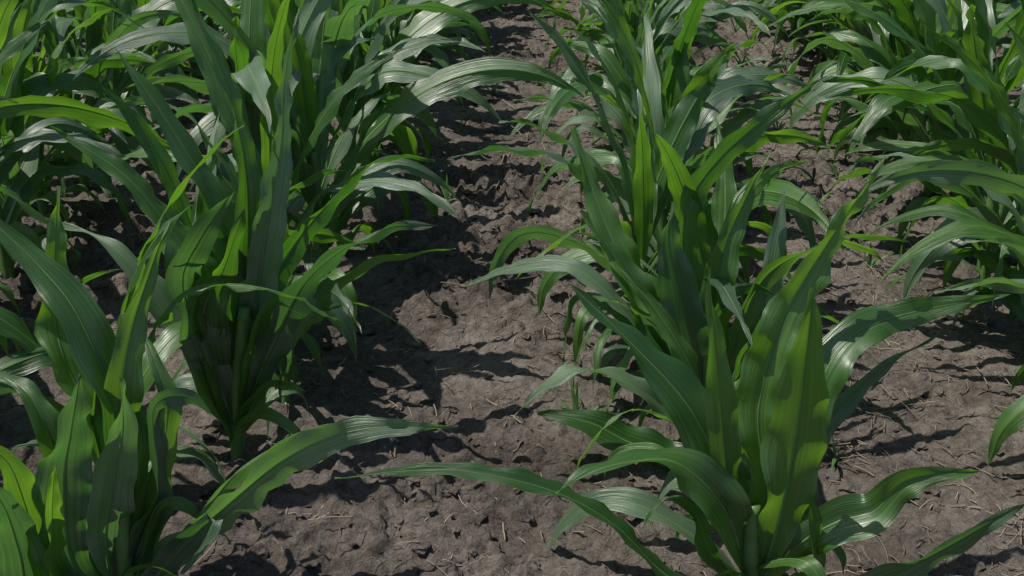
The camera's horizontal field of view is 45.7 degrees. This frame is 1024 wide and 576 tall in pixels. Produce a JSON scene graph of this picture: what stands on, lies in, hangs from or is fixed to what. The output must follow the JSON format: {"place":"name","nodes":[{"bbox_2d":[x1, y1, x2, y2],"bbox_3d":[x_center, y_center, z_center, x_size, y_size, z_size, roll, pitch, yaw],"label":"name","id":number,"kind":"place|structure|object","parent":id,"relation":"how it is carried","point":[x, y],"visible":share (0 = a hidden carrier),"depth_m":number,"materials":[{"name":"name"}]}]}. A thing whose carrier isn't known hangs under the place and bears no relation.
{"place":"outdoors","nodes":[
{"label":"outdoors","id":0,"kind":"place"},
{"bbox_2d":[0,0,1023,575],"bbox_3d":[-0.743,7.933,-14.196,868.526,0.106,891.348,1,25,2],"label":"ground","id":1,"kind":"structure","parent":0,"point":[370,530],"depth_m":2.21,"materials":[{"name":"soil"}]},
{"bbox_2d":[0,95,17,355],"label":"corn plant","id":2,"kind":"object","parent":1,"relation":"on","point":[3,341],"visible":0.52,"depth_m":1.95,"materials":[{"name":"green plant"}]},
{"bbox_2d":[11,339,20,351],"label":"corn plant","id":3,"kind":"object","parent":1,"relation":"on","point":[17,346],"visible":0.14,"depth_m":2.20,"materials":[{"name":"green plant"}]},
{"bbox_2d":[0,186,80,255],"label":"corn plant","id":4,"kind":"object","parent":1,"relation":"on","point":[32,212],"visible":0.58,"depth_m":1.93,"materials":[{"name":"green plant"}]},
{"bbox_2d":[19,0,75,51],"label":"corn plant","id":5,"kind":"object","parent":1,"relation":"on","point":[69,12],"visible":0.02,"depth_m":4.23,"materials":[{"name":"green plant"}]},
{"bbox_2d":[0,0,112,237],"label":"corn plant","id":6,"kind":"object","parent":1,"relation":"on","point":[61,66],"visible":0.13,"depth_m":2.58,"materials":[{"name":"green plant"}]},
{"bbox_2d":[0,16,120,318],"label":"corn plant","id":7,"kind":"object","parent":1,"relation":"on","point":[26,140],"visible":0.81,"depth_m":2.33,"materials":[{"name":"green plant"}]},
{"bbox_2d":[0,0,143,279],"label":"corn plant","id":8,"kind":"object","parent":1,"relation":"on","point":[31,174],"visible":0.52,"depth_m":2.50,"materials":[{"name":"green plant"}]},
{"bbox_2d":[0,0,155,252],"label":"corn plant","id":9,"kind":"object","parent":1,"relation":"on","point":[98,177],"visible":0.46,"depth_m":2.53,"materials":[{"name":"green plant"}]},
{"bbox_2d":[31,34,127,199],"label":"corn plant","id":10,"kind":"object","parent":1,"relation":"on","point":[56,158],"visible":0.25,"depth_m":2.81,"materials":[{"name":"green plant"}]},
{"bbox_2d":[11,0,159,216],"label":"corn plant","id":11,"kind":"object","parent":1,"relation":"on","point":[23,19],"visible":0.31,"depth_m":2.77,"materials":[{"name":"green plant"}]},
{"bbox_2d":[33,0,180,197],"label":"corn plant","id":12,"kind":"object","parent":1,"relation":"on","point":[50,44],"visible":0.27,"depth_m":2.91,"materials":[{"name":"green plant"}]},
{"bbox_2d":[1,0,240,172],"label":"corn plant","id":13,"kind":"object","parent":1,"relation":"on","point":[93,32],"visible":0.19,"depth_m":3.09,"materials":[{"name":"green plant"}]},
{"bbox_2d":[72,0,172,122],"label":"corn plant","id":14,"kind":"object","parent":1,"relation":"on","point":[153,50],"visible":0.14,"depth_m":3.51,"materials":[{"name":"green plant"}]},
{"bbox_2d":[67,7,199,133],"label":"corn plant","id":15,"kind":"object","parent":1,"relation":"on","point":[175,70],"visible":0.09,"depth_m":3.27,"materials":[{"name":"green plant"}]},
{"bbox_2d":[67,14,202,107],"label":"corn plant","id":16,"kind":"object","parent":1,"relation":"on","point":[176,85],"visible":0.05,"depth_m":3.53,"materials":[{"name":"green plant"}]},
{"bbox_2d":[47,0,240,151],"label":"corn plant","id":17,"kind":"object","parent":1,"relation":"on","point":[115,19],"visible":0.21,"depth_m":3.18,"materials":[{"name":"green plant"}]},
{"bbox_2d":[66,0,240,82],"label":"corn plant","id":18,"kind":"object","parent":1,"relation":"on","point":[230,3],"visible":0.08,"depth_m":3.70,"materials":[{"name":"green plant"}]},
{"bbox_2d":[0,125,344,484],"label":"corn plant","id":19,"kind":"object","parent":1,"relation":"on","point":[33,357],"visible":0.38,"depth_m":1.71,"materials":[{"name":"green plant"}]},
{"bbox_2d":[137,18,223,78],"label":"corn plant","id":20,"kind":"object","parent":1,"relation":"on","point":[192,65],"visible":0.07,"depth_m":3.84,"materials":[{"name":"green plant"}]},
{"bbox_2d":[0,0,374,273],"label":"corn plant","id":21,"kind":"object","parent":1,"relation":"on","point":[249,77],"visible":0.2,"depth_m":2.19,"materials":[{"name":"green plant"}]},
{"bbox_2d":[177,11,224,71],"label":"corn plant","id":22,"kind":"object","parent":1,"relation":"on","point":[210,23],"visible":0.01,"depth_m":4.12,"materials":[{"name":"green plant"}]},
{"bbox_2d":[162,5,240,79],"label":"corn plant","id":23,"kind":"object","parent":1,"relation":"on","point":[214,26],"visible":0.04,"depth_m":3.96,"materials":[{"name":"green plant"}]},
{"bbox_2d":[200,11,240,30],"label":"corn plant","id":24,"kind":"object","parent":1,"relation":"on","point":[219,28],"visible":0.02,"depth_m":4.09,"materials":[{"name":"green plant"}]},
{"bbox_2d":[0,185,457,575],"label":"corn plant","id":25,"kind":"object","parent":1,"relation":"on","point":[66,510],"visible":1,"depth_m":1.54,"materials":[{"name":"green plant"}]},
{"bbox_2d":[101,85,365,383],"bbox_3d":[-0.491,-0.081,2.091,0.546,0.596,0.299,16,30,30],"label":"corn plant","id":26,"kind":"object","parent":1,"relation":"on","point":[158,155],"visible":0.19,"depth_m":1.99,"materials":[{"name":"green plant"}]},
{"bbox_2d":[50,0,455,460],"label":"corn plant","id":27,"kind":"object","parent":1,"relation":"on","point":[236,348],"visible":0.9,"depth_m":1.84,"materials":[{"name":"green plant"}]},
{"bbox_2d":[89,0,457,378],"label":"corn plant","id":28,"kind":"object","parent":1,"relation":"on","point":[381,175],"visible":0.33,"depth_m":2.10,"materials":[{"name":"green plant"}]},
{"bbox_2d":[72,0,501,253],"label":"corn plant","id":29,"kind":"object","parent":1,"relation":"on","point":[339,31],"visible":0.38,"depth_m":2.47,"materials":[{"name":"green plant"}]},
{"bbox_2d":[130,0,484,217],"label":"corn plant","id":30,"kind":"object","parent":1,"relation":"on","point":[207,121],"visible":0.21,"depth_m":2.67,"materials":[{"name":"green plant"}]},
{"bbox_2d":[203,135,419,438],"bbox_3d":[-0.375,-0.034,1.999,0.348,0.549,0.583,-7,26,-15],"label":"corn plant","id":31,"kind":"object","parent":1,"relation":"on","point":[328,288],"visible":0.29,"depth_m":1.90,"materials":[{"name":"green plant"}]},
{"bbox_2d":[226,0,464,194],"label":"corn plant","id":32,"kind":"object","parent":1,"relation":"on","point":[413,46],"visible":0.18,"depth_m":2.84,"materials":[{"name":"green plant"}]},
{"bbox_2d":[221,0,471,118],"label":"corn plant","id":33,"kind":"object","parent":1,"relation":"on","point":[373,7],"visible":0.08,"depth_m":3.18,"materials":[{"name":"green plant"}]},
{"bbox_2d":[232,1,474,56],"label":"corn plant","id":34,"kind":"object","parent":1,"relation":"on","point":[468,27],"visible":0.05,"depth_m":3.65,"materials":[{"name":"green plant"}]},
{"bbox_2d":[151,0,583,333],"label":"corn plant","id":35,"kind":"object","parent":1,"relation":"on","point":[310,95],"visible":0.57,"depth_m":2.37,"materials":[{"name":"green plant"}]},
{"bbox_2d":[298,0,485,165],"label":"corn plant","id":36,"kind":"object","parent":1,"relation":"on","point":[382,90],"visible":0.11,"depth_m":3.08,"materials":[{"name":"green plant"}]},
{"bbox_2d":[298,0,503,103],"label":"corn plant","id":37,"kind":"object","parent":1,"relation":"on","point":[402,25],"visible":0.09,"depth_m":3.36,"materials":[{"name":"green plant"}]},
{"bbox_2d":[362,0,457,103],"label":"corn plant","id":38,"kind":"object","parent":1,"relation":"on","point":[440,56],"visible":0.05,"depth_m":3.37,"materials":[{"name":"green plant"}]},
{"bbox_2d":[361,24,477,64],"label":"corn plant","id":39,"kind":"object","parent":1,"relation":"on","point":[465,31],"visible":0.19,"depth_m":4.04,"materials":[{"name":"green plant"}]},
{"bbox_2d":[359,10,490,56],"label":"corn plant","id":40,"kind":"object","parent":1,"relation":"on","point":[481,32],"visible":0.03,"depth_m":3.77,"materials":[{"name":"green plant"}]},
{"bbox_2d":[290,0,559,216],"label":"corn plant","id":41,"kind":"object","parent":1,"relation":"on","point":[423,23],"visible":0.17,"depth_m":2.98,"materials":[{"name":"green plant"}]},
{"bbox_2d":[408,13,464,63],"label":"corn plant","id":42,"kind":"object","parent":1,"relation":"on","point":[458,31],"visible":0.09,"depth_m":3.97,"materials":[{"name":"green plant"}]},
{"bbox_2d":[440,173,459,201],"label":"weed seedling","id":43,"kind":"object","parent":1,"relation":"on","point":[446,194],"visible":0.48,"depth_m":2.88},
{"bbox_2d":[445,112,473,131],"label":"weed seedling","id":44,"kind":"object","parent":1,"relation":"on","point":[461,128],"visible":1,"depth_m":3.46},
{"bbox_2d":[485,81,503,95],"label":"weed seedling","id":45,"kind":"object","parent":1,"relation":"on","point":[493,91],"visible":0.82,"depth_m":3.75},
{"bbox_2d":[0,0,1023,575],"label":"soil clods","id":46,"kind":"object","parent":1,"relation":"on","point":[258,552],"visible":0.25,"depth_m":2.11,"materials":[{"name":"soil"}]},
{"bbox_2d":[3,0,1023,575],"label":"straw residue","id":47,"kind":"object","parent":1,"relation":"on","point":[739,302],"visible":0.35,"depth_m":2.20},
{"bbox_2d":[559,379,622,409],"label":"weed seedling","id":48,"kind":"object","parent":1,"relation":"on","point":[575,399],"visible":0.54,"depth_m":2.08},
{"bbox_2d":[553,0,629,51],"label":"corn plant","id":49,"kind":"object","parent":1,"relation":"on","point":[561,5],"visible":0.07,"depth_m":4.04,"materials":[{"name":"green plant"}]},
{"bbox_2d":[548,0,643,74],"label":"corn plant","id":50,"kind":"object","parent":1,"relation":"on","point":[631,10],"visible":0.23,"depth_m":3.53,"materials":[{"name":"green plant"}]},
{"bbox_2d":[539,0,695,65],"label":"corn plant","id":51,"kind":"object","parent":1,"relation":"on","point":[566,28],"visible":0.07,"depth_m":3.91,"materials":[{"name":"green plant"}]},
{"bbox_2d":[579,2,676,26],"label":"corn plant","id":52,"kind":"object","parent":1,"relation":"on","point":[582,9],"visible":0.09,"depth_m":4.21,"materials":[{"name":"green plant"}]},
{"bbox_2d":[541,0,722,148],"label":"corn plant","id":53,"kind":"object","parent":1,"relation":"on","point":[664,26],"visible":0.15,"depth_m":3.18,"materials":[{"name":"green plant"}]},
{"bbox_2d":[537,0,732,135],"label":"corn plant","id":54,"kind":"object","parent":1,"relation":"on","point":[565,14],"visible":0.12,"depth_m":3.35,"materials":[{"name":"green plant"}]},
{"bbox_2d":[507,0,768,159],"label":"corn plant","id":55,"kind":"object","parent":1,"relation":"on","point":[589,35],"visible":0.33,"depth_m":3.02,"materials":[{"name":"green plant"}]},
{"bbox_2d":[451,9,845,361],"bbox_3d":[0.262,-0.170,2.222,0.698,0.648,0.564,8,26,16],"label":"corn plant","id":56,"kind":"object","parent":1,"relation":"on","point":[701,104],"visible":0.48,"depth_m":2.20,"materials":[{"name":"green plant"}]},
{"bbox_2d":[556,0,748,70],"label":"corn plant","id":57,"kind":"object","parent":1,"relation":"on","point":[704,39],"visible":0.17,"depth_m":3.68,"materials":[{"name":"green plant"}]},
{"bbox_2d":[488,106,822,391],"bbox_3d":[0.233,-0.061,2.099,0.552,0.550,0.377,-13,28,-26],"label":"corn plant","id":58,"kind":"object","parent":1,"relation":"on","point":[644,188],"visible":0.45,"depth_m":2.08,"materials":[{"name":"green plant"}]},
{"bbox_2d":[539,0,778,203],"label":"corn plant","id":59,"kind":"object","parent":1,"relation":"on","point":[688,32],"visible":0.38,"depth_m":2.70,"materials":[{"name":"green plant"}]},
{"bbox_2d":[513,0,814,243],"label":"corn plant","id":60,"kind":"object","parent":1,"relation":"on","point":[613,113],"visible":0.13,"depth_m":2.50,"materials":[{"name":"green plant"}]},
{"bbox_2d":[527,0,828,282],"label":"corn plant","id":61,"kind":"object","parent":1,"relation":"on","point":[647,81],"visible":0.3,"depth_m":2.37,"materials":[{"name":"green plant"}]},
{"bbox_2d":[335,156,1023,575],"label":"corn plant","id":62,"kind":"object","parent":1,"relation":"on","point":[743,462],"visible":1,"depth_m":1.55,"materials":[{"name":"green plant"}]},
{"bbox_2d":[462,76,908,466],"bbox_3d":[0.268,0.008,1.896,0.710,0.614,0.311,1,25,2],"label":"corn plant","id":63,"kind":"object","parent":1,"relation":"on","point":[676,289],"visible":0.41,"depth_m":1.88,"materials":[{"name":"green plant"}]},
{"bbox_2d":[573,0,822,156],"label":"corn plant","id":64,"kind":"object","parent":1,"relation":"on","point":[667,53],"visible":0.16,"depth_m":2.85,"materials":[{"name":"green plant"}]},
{"bbox_2d":[577,265,838,524],"bbox_3d":[0.290,0.176,1.775,0.432,0.417,0.174,-5,26,-11],"label":"corn plant","id":65,"kind":"object","parent":1,"relation":"on","point":[660,320],"visible":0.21,"depth_m":1.73,"materials":[{"name":"green plant"}]},
{"bbox_2d":[636,0,787,70],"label":"corn plant","id":66,"kind":"object","parent":1,"relation":"on","point":[740,8],"visible":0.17,"depth_m":3.34,"materials":[{"name":"green plant"}]},
{"bbox_2d":[568,114,882,411],"bbox_3d":[0.298,-0.031,1.996,0.457,0.590,0.524,17,30,32],"label":"corn plant","id":67,"kind":"object","parent":1,"relation":"on","point":[726,197],"visible":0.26,"depth_m":1.94,"materials":[{"name":"green plant"}]},
{"bbox_2d":[661,11,793,224],"bbox_3d":[0.427,-0.301,2.648,0.272,0.542,0.497,20,32,35],"label":"corn plant","id":68,"kind":"object","parent":1,"relation":"on","point":[739,119],"visible":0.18,"depth_m":2.65,"materials":[{"name":"green plant"}]},
{"bbox_2d":[726,17,739,31],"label":"weed seedling","id":69,"kind":"object","parent":1,"relation":"on","point":[736,29],"visible":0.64,"depth_m":4.60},
{"bbox_2d":[757,33,786,55],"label":"weed seedling","id":70,"kind":"object","parent":1,"relation":"on","point":[772,53],"visible":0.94,"depth_m":4.15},
{"bbox_2d":[730,0,814,17],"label":"corn plant","id":71,"kind":"object","parent":1,"relation":"on","point":[801,5],"visible":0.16,"depth_m":4.62,"materials":[{"name":"green plant"}]},
{"bbox_2d":[749,0,806,35],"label":"corn plant","id":72,"kind":"object","parent":1,"relation":"on","point":[795,21],"visible":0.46,"depth_m":4.48,"materials":[{"name":"green plant"}]},
{"bbox_2d":[773,121,788,130],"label":"weed seedling","id":73,"kind":"object","parent":1,"relation":"on","point":[780,126],"visible":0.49,"depth_m":3.42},
{"bbox_2d":[734,0,829,62],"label":"corn plant","id":74,"kind":"object","parent":1,"relation":"on","point":[793,8],"visible":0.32,"depth_m":4.08,"materials":[{"name":"green plant"}]},
{"bbox_2d":[768,57,800,71],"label":"weed seedling","id":75,"kind":"object","parent":1,"relation":"on","point":[785,66],"visible":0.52,"depth_m":3.94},
{"bbox_2d":[719,4,855,71],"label":"corn plant","id":76,"kind":"object","parent":1,"relation":"on","point":[833,51],"visible":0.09,"depth_m":3.96,"materials":[{"name":"green plant"}]},
{"bbox_2d":[752,0,823,48],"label":"corn plant","id":77,"kind":"object","parent":1,"relation":"on","point":[765,3],"visible":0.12,"depth_m":4.07,"materials":[{"name":"green plant"}]},
{"bbox_2d":[754,0,828,40],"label":"corn plant","id":78,"kind":"object","parent":1,"relation":"on","point":[761,16],"visible":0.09,"depth_m":4.34,"materials":[{"name":"green plant"}]},
{"bbox_2d":[795,142,821,156],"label":"weed seedling","id":79,"kind":"object","parent":1,"relation":"on","point":[798,153],"visible":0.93,"depth_m":3.20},
{"bbox_2d":[788,167,835,180],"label":"weed seedling","id":80,"kind":"object","parent":1,"relation":"on","point":[808,174],"visible":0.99,"depth_m":3.03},
{"bbox_2d":[777,5,847,60],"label":"corn plant","id":81,"kind":"object","parent":1,"relation":"on","point":[814,25],"visible":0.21,"depth_m":4.14,"materials":[{"name":"green plant"}]},
{"bbox_2d":[780,12,856,72],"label":"corn plant","id":82,"kind":"object","parent":1,"relation":"on","point":[834,26],"visible":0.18,"depth_m":3.87,"materials":[{"name":"green plant"}]},
{"bbox_2d":[818,191,836,211],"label":"weed seedling","id":83,"kind":"object","parent":1,"relation":"on","point":[821,200],"visible":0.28,"depth_m":2.89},
{"bbox_2d":[825,436,844,471],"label":"weed seedling","id":84,"kind":"object","parent":1,"relation":"on","point":[834,460],"visible":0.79,"depth_m":1.97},
{"bbox_2d":[778,5,897,100],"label":"corn plant","id":85,"kind":"object","parent":1,"relation":"on","point":[849,25],"visible":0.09,"depth_m":3.62,"materials":[{"name":"green plant"}]},
{"bbox_2d":[825,155,856,176],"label":"weed seedling","id":86,"kind":"object","parent":1,"relation":"on","point":[835,171],"visible":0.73,"depth_m":3.08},
{"bbox_2d":[816,0,892,114],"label":"corn plant","id":87,"kind":"object","parent":1,"relation":"on","point":[846,56],"visible":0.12,"depth_m":3.37,"materials":[{"name":"green plant"}]},
{"bbox_2d":[749,0,964,131],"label":"corn plant","id":88,"kind":"object","parent":1,"relation":"on","point":[819,68],"visible":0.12,"depth_m":3.42,"materials":[{"name":"green plant"}]},
{"bbox_2d":[858,239,901,267],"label":"weed seedling","id":89,"kind":"object","parent":1,"relation":"on","point":[870,262],"visible":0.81,"depth_m":2.62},
{"bbox_2d":[779,0,1000,143],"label":"corn plant","id":90,"kind":"object","parent":1,"relation":"on","point":[858,55],"visible":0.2,"depth_m":3.25,"materials":[{"name":"green plant"}]},
{"bbox_2d":[768,0,1020,160],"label":"corn plant","id":91,"kind":"object","parent":1,"relation":"on","point":[876,53],"visible":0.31,"depth_m":3.06,"materials":[{"name":"green plant"}]},
{"bbox_2d":[833,0,956,164],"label":"corn plant","id":92,"kind":"object","parent":1,"relation":"on","point":[904,12],"visible":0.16,"depth_m":3.06,"materials":[{"name":"green plant"}]},
{"bbox_2d":[789,0,1023,206],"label":"corn plant","id":93,"kind":"object","parent":1,"relation":"on","point":[820,93],"visible":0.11,"depth_m":2.81,"materials":[{"name":"green plant"}]},
{"bbox_2d":[804,0,1008,130],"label":"corn plant","id":94,"kind":"object","parent":1,"relation":"on","point":[861,28],"visible":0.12,"depth_m":3.44,"materials":[{"name":"green plant"}]},
{"bbox_2d":[803,1,1011,157],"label":"corn plant","id":95,"kind":"object","parent":1,"relation":"on","point":[1005,42],"visible":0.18,"depth_m":3.17,"materials":[{"name":"green plant"}]},
{"bbox_2d":[823,0,1010,284],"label":"corn plant","id":96,"kind":"object","parent":1,"relation":"on","point":[977,46],"visible":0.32,"depth_m":2.52,"materials":[{"name":"green plant"}]},
{"bbox_2d":[822,0,1023,297],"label":"corn plant","id":97,"kind":"object","parent":1,"relation":"on","point":[1004,214],"visible":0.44,"depth_m":2.43,"materials":[{"name":"green plant"}]},
{"bbox_2d":[825,0,1023,330],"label":"corn plant","id":98,"kind":"object","parent":1,"relation":"on","point":[980,118],"visible":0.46,"depth_m":2.21,"materials":[{"name":"green plant"}]},
{"bbox_2d":[843,0,1021,237],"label":"corn plant","id":99,"kind":"object","parent":1,"relation":"on","point":[881,105],"visible":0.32,"depth_m":2.58,"materials":[{"name":"green plant"}]},
{"bbox_2d":[853,0,1022,196],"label":"corn plant","id":100,"kind":"object","parent":1,"relation":"on","point":[925,12],"visible":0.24,"depth_m":2.82,"materials":[{"name":"green plant"}]},
{"bbox_2d":[854,25,1023,322],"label":"corn plant","id":101,"kind":"object","parent":1,"relation":"on","point":[999,97],"visible":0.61,"depth_m":2.11,"materials":[{"name":"green plant"}]},
{"bbox_2d":[859,159,1023,392],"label":"corn plant","id":102,"kind":"object","parent":1,"relation":"on","point":[986,175],"visible":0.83,"depth_m":1.87,"materials":[{"name":"green plant"}]},
{"bbox_2d":[869,160,1023,278],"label":"corn plant","id":103,"kind":"object","parent":1,"relation":"on","point":[953,211],"visible":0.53,"depth_m":2.07,"materials":[{"name":"green plant"}]},
{"bbox_2d":[878,22,1023,340],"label":"corn plant","id":104,"kind":"object","parent":1,"relation":"on","point":[919,265],"visible":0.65,"depth_m":2.22,"materials":[{"name":"green plant"}]},
{"bbox_2d":[934,105,1023,466],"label":"corn plant","id":105,"kind":"object","parent":1,"relation":"on","point":[1010,421],"visible":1,"depth_m":1.88,"materials":[{"name":"green plant"}]},
{"bbox_2d":[997,27,1014,67],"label":"corn plant","id":106,"kind":"object","parent":1,"relation":"on","point":[1009,34],"visible":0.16,"depth_m":3.75,"materials":[{"name":"green plant"}]},
{"bbox_2d":[731,50,745,67],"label":"weed seedling","id":107,"kind":"object","parent":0,"point":[739,62],"visible":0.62,"depth_m":4.03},
{"bbox_2d":[993,0,1018,2],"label":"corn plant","id":108,"kind":"object","parent":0,"point":[1010,1],"visible":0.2,"depth_m":4.21,"materials":[{"name":"green plant"}]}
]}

